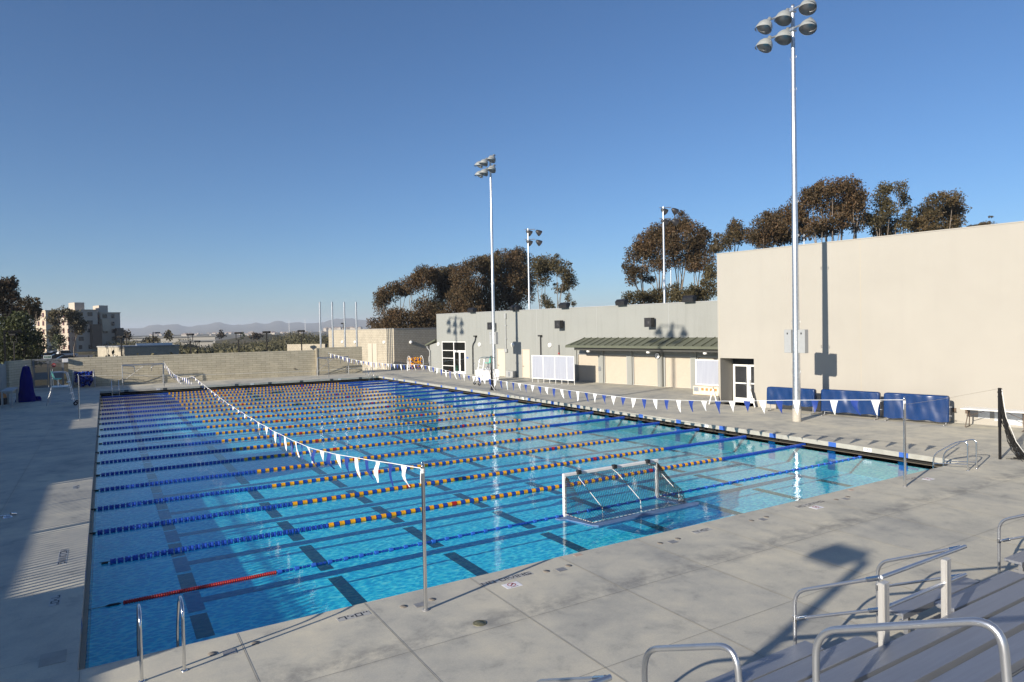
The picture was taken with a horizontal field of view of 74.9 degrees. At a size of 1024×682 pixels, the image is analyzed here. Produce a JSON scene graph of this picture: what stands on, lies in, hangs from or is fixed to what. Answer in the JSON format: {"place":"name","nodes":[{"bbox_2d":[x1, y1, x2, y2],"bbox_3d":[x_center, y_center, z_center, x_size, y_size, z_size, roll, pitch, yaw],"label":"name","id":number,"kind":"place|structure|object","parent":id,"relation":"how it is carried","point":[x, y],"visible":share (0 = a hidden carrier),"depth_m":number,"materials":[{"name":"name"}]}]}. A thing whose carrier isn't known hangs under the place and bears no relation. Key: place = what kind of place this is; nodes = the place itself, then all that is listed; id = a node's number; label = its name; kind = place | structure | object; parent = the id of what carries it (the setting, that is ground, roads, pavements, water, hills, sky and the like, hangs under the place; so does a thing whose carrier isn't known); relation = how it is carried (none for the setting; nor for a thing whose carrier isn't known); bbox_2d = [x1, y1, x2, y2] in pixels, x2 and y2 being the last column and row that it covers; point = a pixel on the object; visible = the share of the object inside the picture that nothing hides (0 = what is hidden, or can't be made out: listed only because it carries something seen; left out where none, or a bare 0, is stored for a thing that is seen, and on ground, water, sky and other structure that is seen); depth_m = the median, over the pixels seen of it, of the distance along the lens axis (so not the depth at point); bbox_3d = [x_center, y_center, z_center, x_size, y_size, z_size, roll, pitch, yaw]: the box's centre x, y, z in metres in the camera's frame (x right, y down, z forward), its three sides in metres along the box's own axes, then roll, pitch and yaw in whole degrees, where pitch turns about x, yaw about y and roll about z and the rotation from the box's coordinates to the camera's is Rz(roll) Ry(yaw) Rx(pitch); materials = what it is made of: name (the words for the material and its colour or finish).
{"place":"outdoors","nodes":[
{"label":"outdoors","id":0,"kind":"place"},
{"bbox_2d":[36,310,57,352],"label":"apartment building","id":1,"kind":"structure","parent":0,"point":[42,323],"depth_m":223.08,"materials":[{"name":"beige concrete"}]},
{"bbox_2d":[6,318,406,385],"bbox_3d":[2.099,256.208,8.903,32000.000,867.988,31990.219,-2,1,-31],"label":"terrain","id":2,"kind":"structure","parent":0,"point":[275,326],"depth_m":6473.10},
{"bbox_2d":[0,275,21,319],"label":"eucalyptus tree","id":3,"kind":"object","parent":2,"relation":"on","point":[9,293],"visible":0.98,"depth_m":85.35,"materials":[{"name":"green plant"}]},
{"bbox_2d":[8,294,42,369],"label":"eucalyptus tree","id":4,"kind":"object","parent":2,"relation":"on","point":[32,307],"visible":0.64,"depth_m":91.22,"materials":[{"name":"green plant"}]},
{"bbox_2d":[0,309,51,367],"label":"bushy tree","id":5,"kind":"object","parent":2,"relation":"on","point":[29,338],"visible":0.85,"depth_m":77.86,"materials":[{"name":"green plant"}]},
{"bbox_2d":[51,333,66,353],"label":"bushy tree","id":6,"kind":"object","parent":2,"relation":"on","point":[58,338],"visible":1,"depth_m":161.13,"materials":[{"name":"green plant"}]},
{"bbox_2d":[44,305,87,356],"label":"eucalyptus tree","id":7,"kind":"object","parent":2,"relation":"on","point":[78,323],"visible":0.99,"depth_m":164.17,"materials":[{"name":"green plant"}]},
{"bbox_2d":[57,302,102,351],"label":"apartment building","id":8,"kind":"structure","parent":2,"relation":"on","point":[90,339],"depth_m":235.09,"materials":[{"name":"beige concrete"}]},
{"bbox_2d":[93,305,123,345],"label":"apartment building","id":9,"kind":"structure","parent":2,"relation":"on","point":[110,323],"depth_m":242.65,"materials":[{"name":"beige concrete"}]},
{"bbox_2d":[97,343,179,356],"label":"block building","id":10,"kind":"structure","parent":2,"relation":"on","point":[148,349],"depth_m":99.35,"materials":[{"name":"white paint"}]},
{"bbox_2d":[127,336,190,344],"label":"campus building","id":11,"kind":"structure","parent":2,"relation":"on","point":[174,340],"depth_m":417.57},
{"bbox_2d":[88,331,328,356],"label":"brush","id":12,"kind":"object","parent":2,"relation":"on","point":[280,344],"visible":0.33,"depth_m":223.96,"materials":[{"name":"green plant"}]},
{"bbox_2d":[287,344,326,350],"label":"parapet wall","id":13,"kind":"structure","parent":2,"relation":"on","point":[292,347],"depth_m":89.30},
{"bbox_2d":[366,293,436,328],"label":"eucalyptus tree","id":14,"kind":"object","parent":2,"relation":"on","point":[395,317],"visible":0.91,"depth_m":109.35,"materials":[{"name":"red plant"}]},
{"bbox_2d":[371,264,439,315],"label":"eucalyptus tree","id":15,"kind":"object","parent":2,"relation":"on","point":[384,295],"visible":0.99,"depth_m":116.39,"materials":[{"name":"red plant"}]},
{"bbox_2d":[425,263,463,327],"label":"eucalyptus tree","id":16,"kind":"object","parent":2,"relation":"on","point":[442,287],"visible":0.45,"depth_m":120.27,"materials":[{"name":"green plant"}]},
{"bbox_2d":[432,256,487,327],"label":"eucalyptus tree","id":17,"kind":"object","parent":2,"relation":"on","point":[462,297],"visible":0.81,"depth_m":114.13,"materials":[{"name":"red plant"}]},
{"bbox_2d":[471,250,509,311],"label":"eucalyptus tree","id":18,"kind":"object","parent":2,"relation":"on","point":[500,304],"visible":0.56,"depth_m":118.72,"materials":[{"name":"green plant"}]},
{"bbox_2d":[494,246,538,310],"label":"eucalyptus tree","id":19,"kind":"object","parent":2,"relation":"on","point":[515,268],"visible":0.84,"depth_m":122.53,"materials":[{"name":"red plant"}]},
{"bbox_2d":[527,252,579,308],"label":"eucalyptus tree","id":20,"kind":"object","parent":2,"relation":"on","point":[542,265],"visible":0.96,"depth_m":113.65,"materials":[{"name":"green plant"}]},
{"bbox_2d":[621,209,716,291],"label":"eucalyptus tree","id":21,"kind":"object","parent":2,"relation":"on","point":[646,248],"visible":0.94,"depth_m":96.01,"materials":[{"name":"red plant"}]},
{"bbox_2d":[621,262,716,304],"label":"eucalyptus tree","id":22,"kind":"object","parent":2,"relation":"on","point":[676,294],"visible":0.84,"depth_m":91.55,"materials":[{"name":"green plant"}]},
{"bbox_2d":[707,217,747,254],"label":"eucalyptus tree","id":23,"kind":"object","parent":2,"relation":"on","point":[734,233],"visible":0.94,"depth_m":95.65,"materials":[{"name":"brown plant"}]},
{"bbox_2d":[739,193,814,248],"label":"eucalyptus tree","id":24,"kind":"object","parent":2,"relation":"on","point":[775,228],"visible":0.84,"depth_m":88.35,"materials":[{"name":"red plant"}]},
{"bbox_2d":[798,173,872,242],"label":"eucalyptus tree","id":25,"kind":"object","parent":2,"relation":"on","point":[852,196],"visible":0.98,"depth_m":84.49,"materials":[{"name":"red plant"}]},
{"bbox_2d":[858,178,913,236],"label":"eucalyptus tree","id":26,"kind":"object","parent":2,"relation":"on","point":[874,221],"visible":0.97,"depth_m":86.73,"materials":[{"name":"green plant"}]},
{"bbox_2d":[901,188,972,232],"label":"eucalyptus tree","id":27,"kind":"object","parent":2,"relation":"on","point":[948,208],"visible":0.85,"depth_m":88.21,"materials":[{"name":"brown plant"}]},
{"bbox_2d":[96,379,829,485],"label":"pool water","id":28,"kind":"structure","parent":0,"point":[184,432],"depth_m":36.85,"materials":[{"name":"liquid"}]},
{"bbox_2d":[101,380,387,397],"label":"lane rope","id":29,"kind":"object","parent":28,"relation":"on","point":[242,388],"visible":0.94,"depth_m":55.51,"materials":[{"name":"blue plastic"}]},
{"bbox_2d":[103,381,398,399],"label":"lane rope","id":30,"kind":"object","parent":28,"relation":"on","point":[246,391],"visible":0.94,"depth_m":53.17,"materials":[{"name":"blue plastic"}]},
{"bbox_2d":[103,383,410,402],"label":"lane rope","id":31,"kind":"object","parent":28,"relation":"on","point":[254,393],"visible":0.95,"depth_m":51.03,"materials":[{"name":"blue plastic"}]},
{"bbox_2d":[101,385,422,406],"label":"lane rope","id":32,"kind":"object","parent":28,"relation":"on","point":[261,395],"visible":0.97,"depth_m":48.91,"materials":[{"name":"blue plastic"}]},
{"bbox_2d":[102,387,434,409],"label":"lane rope","id":33,"kind":"object","parent":28,"relation":"on","point":[268,398],"visible":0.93,"depth_m":46.79,"materials":[{"name":"blue plastic"}]},
{"bbox_2d":[100,389,448,414],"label":"lane rope","id":34,"kind":"object","parent":28,"relation":"on","point":[275,401],"visible":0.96,"depth_m":44.61,"materials":[{"name":"blue plastic"}]},
{"bbox_2d":[98,391,462,418],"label":"lane rope","id":35,"kind":"object","parent":28,"relation":"on","point":[280,405],"visible":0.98,"depth_m":42.38,"materials":[{"name":"blue plastic"}]},
{"bbox_2d":[98,394,480,423],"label":"lane rope","id":36,"kind":"object","parent":28,"relation":"on","point":[287,409],"visible":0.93,"depth_m":40.05,"materials":[{"name":"blue plastic"}]},
{"bbox_2d":[100,397,499,429],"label":"lane rope","id":37,"kind":"object","parent":28,"relation":"on","point":[297,413],"visible":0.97,"depth_m":37.97,"materials":[{"name":"blue plastic"}]},
{"bbox_2d":[98,400,518,436],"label":"lane rope","id":38,"kind":"object","parent":28,"relation":"on","point":[168,430],"visible":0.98,"depth_m":35.54,"materials":[{"name":"blue plastic"}]},
{"bbox_2d":[99,403,541,444],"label":"lane rope","id":39,"kind":"object","parent":28,"relation":"on","point":[226,432],"visible":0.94,"depth_m":33.41,"materials":[{"name":"blue plastic"}]},
{"bbox_2d":[95,407,564,453],"bbox_3d":[-6.712,4.134,32.363,22.920,0.126,0.178,-2,1,-31],"label":"lane rope","id":40,"kind":"object","parent":28,"relation":"on","point":[244,438],"visible":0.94,"depth_m":30.84,"materials":[{"name":"blue plastic"}]},
{"bbox_2d":[96,411,592,463],"bbox_3d":[-5.346,4.149,30.214,22.920,0.126,0.178,-2,1,-31],"label":"lane rope","id":41,"kind":"object","parent":28,"relation":"on","point":[270,445],"visible":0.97,"depth_m":28.61,"materials":[{"name":"blue plastic"}]},
{"bbox_2d":[96,416,624,476],"bbox_3d":[-4.016,4.165,28.054,22.920,0.126,0.178,-2,1,-31],"label":"lane rope","id":42,"kind":"object","parent":28,"relation":"on","point":[323,450],"visible":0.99,"depth_m":26.54,"materials":[{"name":"blue plastic"}]},
{"bbox_2d":[92,422,660,491],"bbox_3d":[-2.713,4.182,25.878,22.920,0.126,0.178,-2,1,-31],"label":"lane rope","id":43,"kind":"object","parent":28,"relation":"on","point":[349,460],"visible":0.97,"depth_m":24.29,"materials":[{"name":"blue plastic"}]},
{"bbox_2d":[91,428,698,510],"bbox_3d":[-1.435,4.199,23.703,22.920,0.126,0.178,-2,1,-31],"label":"lane rope","id":44,"kind":"object","parent":28,"relation":"on","point":[206,494],"visible":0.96,"depth_m":21.69,"materials":[{"name":"blue plastic"}]},
{"bbox_2d":[90,435,746,534],"bbox_3d":[-0.107,4.215,21.546,22.920,0.126,0.178,-2,1,-31],"label":"lane rope","id":45,"kind":"object","parent":28,"relation":"on","point":[249,510],"visible":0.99,"depth_m":19.48,"materials":[{"name":"blue plastic"}]},
{"bbox_2d":[100,443,805,564],"bbox_3d":[1.421,4.226,19.498,22.920,0.126,0.178,-2,1,-31],"label":"lane rope","id":46,"kind":"object","parent":28,"relation":"on","point":[332,524],"visible":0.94,"depth_m":16.91,"materials":[{"name":"blue plastic"}]},
{"bbox_2d":[87,456,862,609],"bbox_3d":[2.539,4.255,17.214,22.950,0.082,0.082,-2,1,-31],"label":"lane rope","id":47,"kind":"object","parent":28,"relation":"on","point":[225,582],"visible":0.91,"depth_m":14.17,"materials":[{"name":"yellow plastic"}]},
{"bbox_2d":[555,459,698,527],"bbox_3d":[2.942,3.738,16.787,3.900,1.120,1.180,-2,1,-31],"label":"polo goal","id":48,"kind":"object","parent":28,"relation":"on","point":[678,504],"visible":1,"depth_m":16.57,"materials":[{"name":"white paint"}]},
{"bbox_2d":[85,379,935,668],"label":"pool floor","id":49,"kind":"structure","parent":0,"point":[111,634],"depth_m":19.30,"materials":[{"name":"paint"}]},
{"bbox_2d":[133,408,815,612],"bbox_3d":[-9.335,4.809,36.732,19.560,0.004,49.265,-2,1,-31],"label":"blue lane marking","id":50,"kind":"object","parent":49,"relation":"on","point":[195,600],"visible":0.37,"depth_m":19.83,"materials":[{"name":"blue tile"}]},
{"bbox_2d":[135,409,852,638],"bbox_3d":[-9.194,4.818,36.458,19.515,0.001,50.450,-2,1,-31],"label":"black lane marking","id":51,"kind":"object","parent":49,"relation":"on","point":[202,625],"visible":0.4,"depth_m":19.39,"materials":[{"name":"tile"}]},
{"bbox_2d":[87,410,917,667],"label":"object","id":52,"kind":"object","parent":49,"relation":"on","point":[831,455],"visible":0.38,"depth_m":24.34,"materials":[{"name":"blue tile"}]},
{"bbox_2d":[0,368,1023,681],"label":"pool deck","id":53,"kind":"structure","parent":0,"point":[612,630],"depth_m":11.57,"materials":[{"name":"concrete"}]},
{"bbox_2d":[0,362,6,393],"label":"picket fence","id":54,"kind":"object","parent":53,"relation":"on","point":[3,380],"visible":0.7,"depth_m":50.17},
{"bbox_2d":[0,387,17,407],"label":"white bench","id":55,"kind":"object","parent":53,"relation":"on","point":[10,390],"visible":1,"depth_m":41.62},
{"bbox_2d":[4,359,31,393],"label":"block wall","id":56,"kind":"structure","parent":53,"relation":"on","point":[13,370],"depth_m":52.52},
{"bbox_2d":[15,365,41,402],"bbox_3d":[-32.749,2.854,45.217,1.455,2.460,1.221,-2,1,-31],"label":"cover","id":57,"kind":"object","parent":53,"relation":"on","point":[26,393],"visible":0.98,"depth_m":44.88,"materials":[{"name":"blue fabric"}]},
{"bbox_2d":[32,358,63,387],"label":"metal gate","id":58,"kind":"structure","parent":53,"relation":"on","point":[42,375],"depth_m":55.93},
{"bbox_2d":[38,649,66,667],"bbox_3d":[-6.186,4.273,9.013,0.300,0.005,0.400,-2,1,-31],"label":"skimmer lid","id":59,"kind":"object","parent":53,"relation":"on","point":[51,658],"visible":1,"depth_m":9.00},
{"bbox_2d":[46,369,77,405],"bbox_3d":[-28.337,2.912,42.130,1.680,2.300,1.151,-2,1,-29],"label":"lifeguard chair","id":60,"kind":"object","parent":53,"relation":"on","point":[62,386],"visible":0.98,"depth_m":41.95,"materials":[{"name":"metal"}]},
{"bbox_2d":[72,369,95,387],"bbox_3d":[-36.095,3.150,56.382,1.661,1.521,1.296,-2,1,-28],"label":"rope reel","id":61,"kind":"object","parent":53,"relation":"on","point":[86,379],"visible":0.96,"depth_m":56.22,"materials":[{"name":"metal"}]},
{"bbox_2d":[122,363,163,385],"bbox_3d":[-32.553,2.915,58.987,3.219,1.819,1.082,-2,1,-31],"label":"goal frame","id":62,"kind":"object","parent":53,"relation":"on","point":[132,365],"visible":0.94,"depth_m":58.85,"materials":[{"name":"metal"}]},
{"bbox_2d":[137,595,187,681],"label":"pool ladder","id":63,"kind":"object","parent":53,"relation":"attached to","point":[180,604],"visible":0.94,"depth_m":8.59,"materials":[{"name":"metal"}]},
{"bbox_2d":[68,350,315,386],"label":"block wall","id":64,"kind":"structure","parent":53,"relation":"on","point":[220,366],"depth_m":61.92,"materials":[{"name":"concrete"}]},
{"bbox_2d":[317,346,361,374],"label":"block wall","id":65,"kind":"structure","parent":53,"relation":"on","point":[352,353],"depth_m":68.69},
{"bbox_2d":[328,328,436,369],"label":"block building","id":66,"kind":"structure","parent":53,"relation":"on","point":[392,346],"depth_m":75.97,"materials":[{"name":"beige concrete"}]},
{"bbox_2d":[368,343,377,369],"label":"double door","id":67,"kind":"structure","parent":66,"relation":"in","point":[372,348],"depth_m":76.99,"materials":[{"name":"white metal"}]},
{"bbox_2d":[407,355,423,369],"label":"rope reel","id":68,"kind":"object","parent":53,"relation":"on","point":[413,361],"visible":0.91,"depth_m":73.38,"materials":[{"name":"white paint"}]},
{"bbox_2d":[420,461,428,611],"bbox_3d":[-1.357,3.004,10.331,0.119,2.322,0.119,-2,1,-31],"label":"flag pole","id":69,"kind":"object","parent":53,"relation":"on","point":[422,483],"visible":1,"depth_m":10.31,"materials":[{"name":"metal"}]},
{"bbox_2d":[164,364,420,486],"bbox_3d":[-15.115,2.362,32.906,0.222,1.151,52.841,-2,1,-31],"label":"flag line","id":70,"kind":"object","parent":69,"relation":"attached to","point":[329,454],"visible":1,"depth_m":14.67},
{"bbox_2d":[474,154,497,368],"bbox_3d":[-2.033,-6.210,56.581,1.238,19.050,2.910,-2,1,-31],"label":"light pole","id":71,"kind":"object","parent":53,"relation":"on","point":[493,334],"visible":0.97,"depth_m":56.68,"materials":[{"name":"metal"}]},
{"bbox_2d":[474,363,498,381],"bbox_3d":[-2.093,2.556,55.340,2.092,1.571,0.912,-1,1,-3],"label":"tub cart","id":72,"kind":"object","parent":53,"relation":"on","point":[485,374],"visible":0.66,"depth_m":54.95,"materials":[{"name":"white plastic"}]},
{"bbox_2d":[479,571,532,585],"bbox_3d":[-0.093,4.116,11.579,1.020,0.005,0.155,-2,1,-31],"label":"no diving marker","id":73,"kind":"object","parent":53,"relation":"on","point":[499,580],"visible":1,"depth_m":11.58,"materials":[{"name":"white tile"}]},
{"bbox_2d":[0,373,1022,681],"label":"deck joint markings","id":74,"kind":"object","parent":53,"relation":"on","point":[550,611],"visible":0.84,"depth_m":10.69,"materials":[{"name":"concrete"}]},
{"bbox_2d":[77,376,957,670],"bbox_3d":[-9.204,3.904,36.474,22.860,0.165,51.200,-2,1,-31],"label":"pool coping","id":75,"kind":"object","parent":53,"relation":"on","point":[873,450],"visible":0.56,"depth_m":30.39,"materials":[{"name":"concrete"}]},
{"bbox_2d":[81,377,907,627],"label":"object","id":76,"kind":"object","parent":75,"relation":"on","point":[833,444],"visible":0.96,"depth_m":26.53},
{"bbox_2d":[79,379,939,669],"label":"pool gutter floor","id":77,"kind":"structure","parent":75,"relation":"attached to","point":[85,625],"depth_m":20.33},
{"bbox_2d":[100,378,948,466],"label":"pool gutter wall","id":78,"kind":"structure","parent":75,"relation":"attached to","point":[818,446],"depth_m":32.78,"materials":[{"name":"tile"}]},
{"bbox_2d":[524,229,541,309],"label":"field light pole","id":79,"kind":"object","parent":53,"relation":"on","point":[529,232],"visible":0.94,"depth_m":83.98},
{"bbox_2d":[531,355,574,384],"bbox_3d":[3.167,2.221,52.185,0.060,2.170,4.660,-2,1,-42],"label":"screen panel","id":80,"kind":"object","parent":53,"relation":"on","point":[549,367],"visible":1,"depth_m":52.08,"materials":[{"name":"white paint"}]},
{"bbox_2d":[425,300,717,388],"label":"pool building","id":81,"kind":"structure","parent":53,"relation":"on","point":[618,342],"depth_m":51.81,"materials":[{"name":"grey paint"}]},
{"bbox_2d":[537,674,611,681],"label":"guard rail","id":82,"kind":"object","parent":53,"relation":"on","point":[600,678],"visible":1,"depth_m":5.54,"materials":[{"name":"metal"}]},
{"bbox_2d":[659,206,678,302],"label":"field light pole","id":83,"kind":"object","parent":53,"relation":"on","point":[664,221],"visible":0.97,"depth_m":76.00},
{"bbox_2d":[642,643,742,681],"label":"aisle handrail","id":84,"kind":"object","parent":53,"relation":"on","point":[650,651],"visible":1,"depth_m":6.17,"materials":[{"name":"metal"}]},
{"bbox_2d":[693,385,718,395],"bbox_3d":[12.131,3.059,41.186,0.552,0.540,1.950,-2,1,-42],"label":"sign","id":85,"kind":"object","parent":53,"relation":"on","point":[701,390],"visible":0.81,"depth_m":41.11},
{"bbox_2d":[695,359,717,385],"bbox_3d":[12.296,2.251,41.399,0.061,2.180,2.110,-2,1,-42],"label":"screen panel","id":86,"kind":"object","parent":53,"relation":"on","point":[706,372],"visible":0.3,"depth_m":41.59,"materials":[{"name":"white paint"}]},
{"bbox_2d":[755,0,816,421],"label":"light pole","id":87,"kind":"object","parent":53,"relation":"on","point":[795,341],"visible":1,"depth_m":29.37,"materials":[{"name":"metal"}]},
{"bbox_2d":[767,386,817,414],"bbox_3d":[13.666,2.880,32.612,0.640,1.200,2.460,-2,1,-42],"label":"covered rack","id":88,"kind":"object","parent":53,"relation":"on","point":[808,395],"visible":0.69,"depth_m":32.62,"materials":[{"name":"fabric"}]},
{"bbox_2d":[821,389,882,419],"bbox_3d":[15.509,2.875,30.570,0.640,1.220,2.640,-2,1,-42],"label":"covered rack","id":89,"kind":"object","parent":53,"relation":"on","point":[843,398],"visible":0.81,"depth_m":30.50,"materials":[{"name":"blue plastic"}]},
{"bbox_2d":[705,550,1023,681],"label":"bleacher","id":90,"kind":"object","parent":53,"relation":"on","point":[961,654],"visible":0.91,"depth_m":7.22,"materials":[{"name":"metal"}]},
{"bbox_2d":[812,617,1011,681],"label":"aisle handrail","id":91,"kind":"object","parent":90,"relation":"attached to","point":[1003,648],"visible":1,"depth_m":4.90,"materials":[{"name":"metal"}]},
{"bbox_2d":[717,221,1023,427],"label":"sports hall","id":92,"kind":"structure","parent":53,"relation":"on","point":[937,312],"depth_m":30.26,"materials":[{"name":"beige paint"}]},
{"bbox_2d":[733,364,748,401],"bbox_3d":[12.652,2.347,36.991,0.174,2.100,0.920,-2,1,-42],"label":"glass door","id":93,"kind":"structure","parent":92,"relation":"in","point":[740,371],"depth_m":37.04,"materials":[{"name":"white paint"}]},
{"bbox_2d":[749,365,753,402],"bbox_3d":[13.282,2.348,36.292,0.174,2.100,0.920,-2,1,-42],"label":"glass door","id":94,"kind":"structure","parent":92,"relation":"in","point":[751,367],"depth_m":36.56,"materials":[{"name":"white paint"}]},
{"bbox_2d":[1006,412,1021,425],"bbox_3d":[20.177,3.129,26.890,0.011,0.520,0.560,-2,1,-42],"label":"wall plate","id":95,"kind":"object","parent":92,"relation":"attached to","point":[1014,420],"depth_m":26.86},
{"bbox_2d":[792,544,966,646],"bbox_3d":[4.524,3.311,8.223,1.848,1.573,1.144,-2,1,-31],"label":"guard rail","id":96,"kind":"object","parent":53,"relation":"on","point":[881,609],"visible":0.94,"depth_m":7.93,"materials":[{"name":"metal"}]},
{"bbox_2d":[903,396,907,486],"bbox_3d":[10.296,2.630,17.526,0.119,2.382,0.119,-2,1,-31],"label":"flag pole","id":97,"kind":"object","parent":53,"relation":"on","point":[904,424],"visible":1,"depth_m":17.50,"materials":[{"name":"metal"}]},
{"bbox_2d":[329,353,879,415],"bbox_3d":[-3.418,1.948,40.081,0.198,1.292,52.761,-2,1,-31],"label":"flag line","id":98,"kind":"object","parent":97,"relation":"attached to","point":[854,403],"visible":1,"depth_m":24.91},
{"bbox_2d":[884,392,951,425],"bbox_3d":[17.318,2.879,28.566,0.640,1.220,2.560,-2,1,-42],"label":"covered rack","id":99,"kind":"object","parent":53,"relation":"on","point":[935,410],"visible":0.97,"depth_m":28.40,"materials":[{"name":"blue plastic"}]},
{"bbox_2d":[933,439,978,470],"bbox_3d":[13.069,3.556,19.706,0.613,1.349,1.018,-2,1,-42],"label":"pool handrail","id":100,"kind":"object","parent":53,"relation":"on","point":[947,450],"visible":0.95,"depth_m":19.56,"materials":[{"name":"metal"}]},
{"bbox_2d":[960,406,1023,431],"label":"folding table","id":101,"kind":"object","parent":53,"relation":"on","point":[982,409],"visible":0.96,"depth_m":26.55,"materials":[{"name":"white plastic"}]},
{"bbox_2d":[997,388,1023,461],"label":"net post","id":102,"kind":"object","parent":53,"relation":"on","point":[1012,440],"visible":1,"depth_m":20.71,"materials":[{"name":"metal"}]},
{"bbox_2d":[997,514,1023,573],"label":"guard rail","id":103,"kind":"object","parent":53,"relation":"on","point":[999,540],"visible":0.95,"depth_m":10.95,"materials":[{"name":"metal"}]},
{"bbox_2d":[0,0,1023,329],"label":"sky","id":104,"kind":"structure","parent":0,"point":[189,163],"materials":[{"name":"blue"}]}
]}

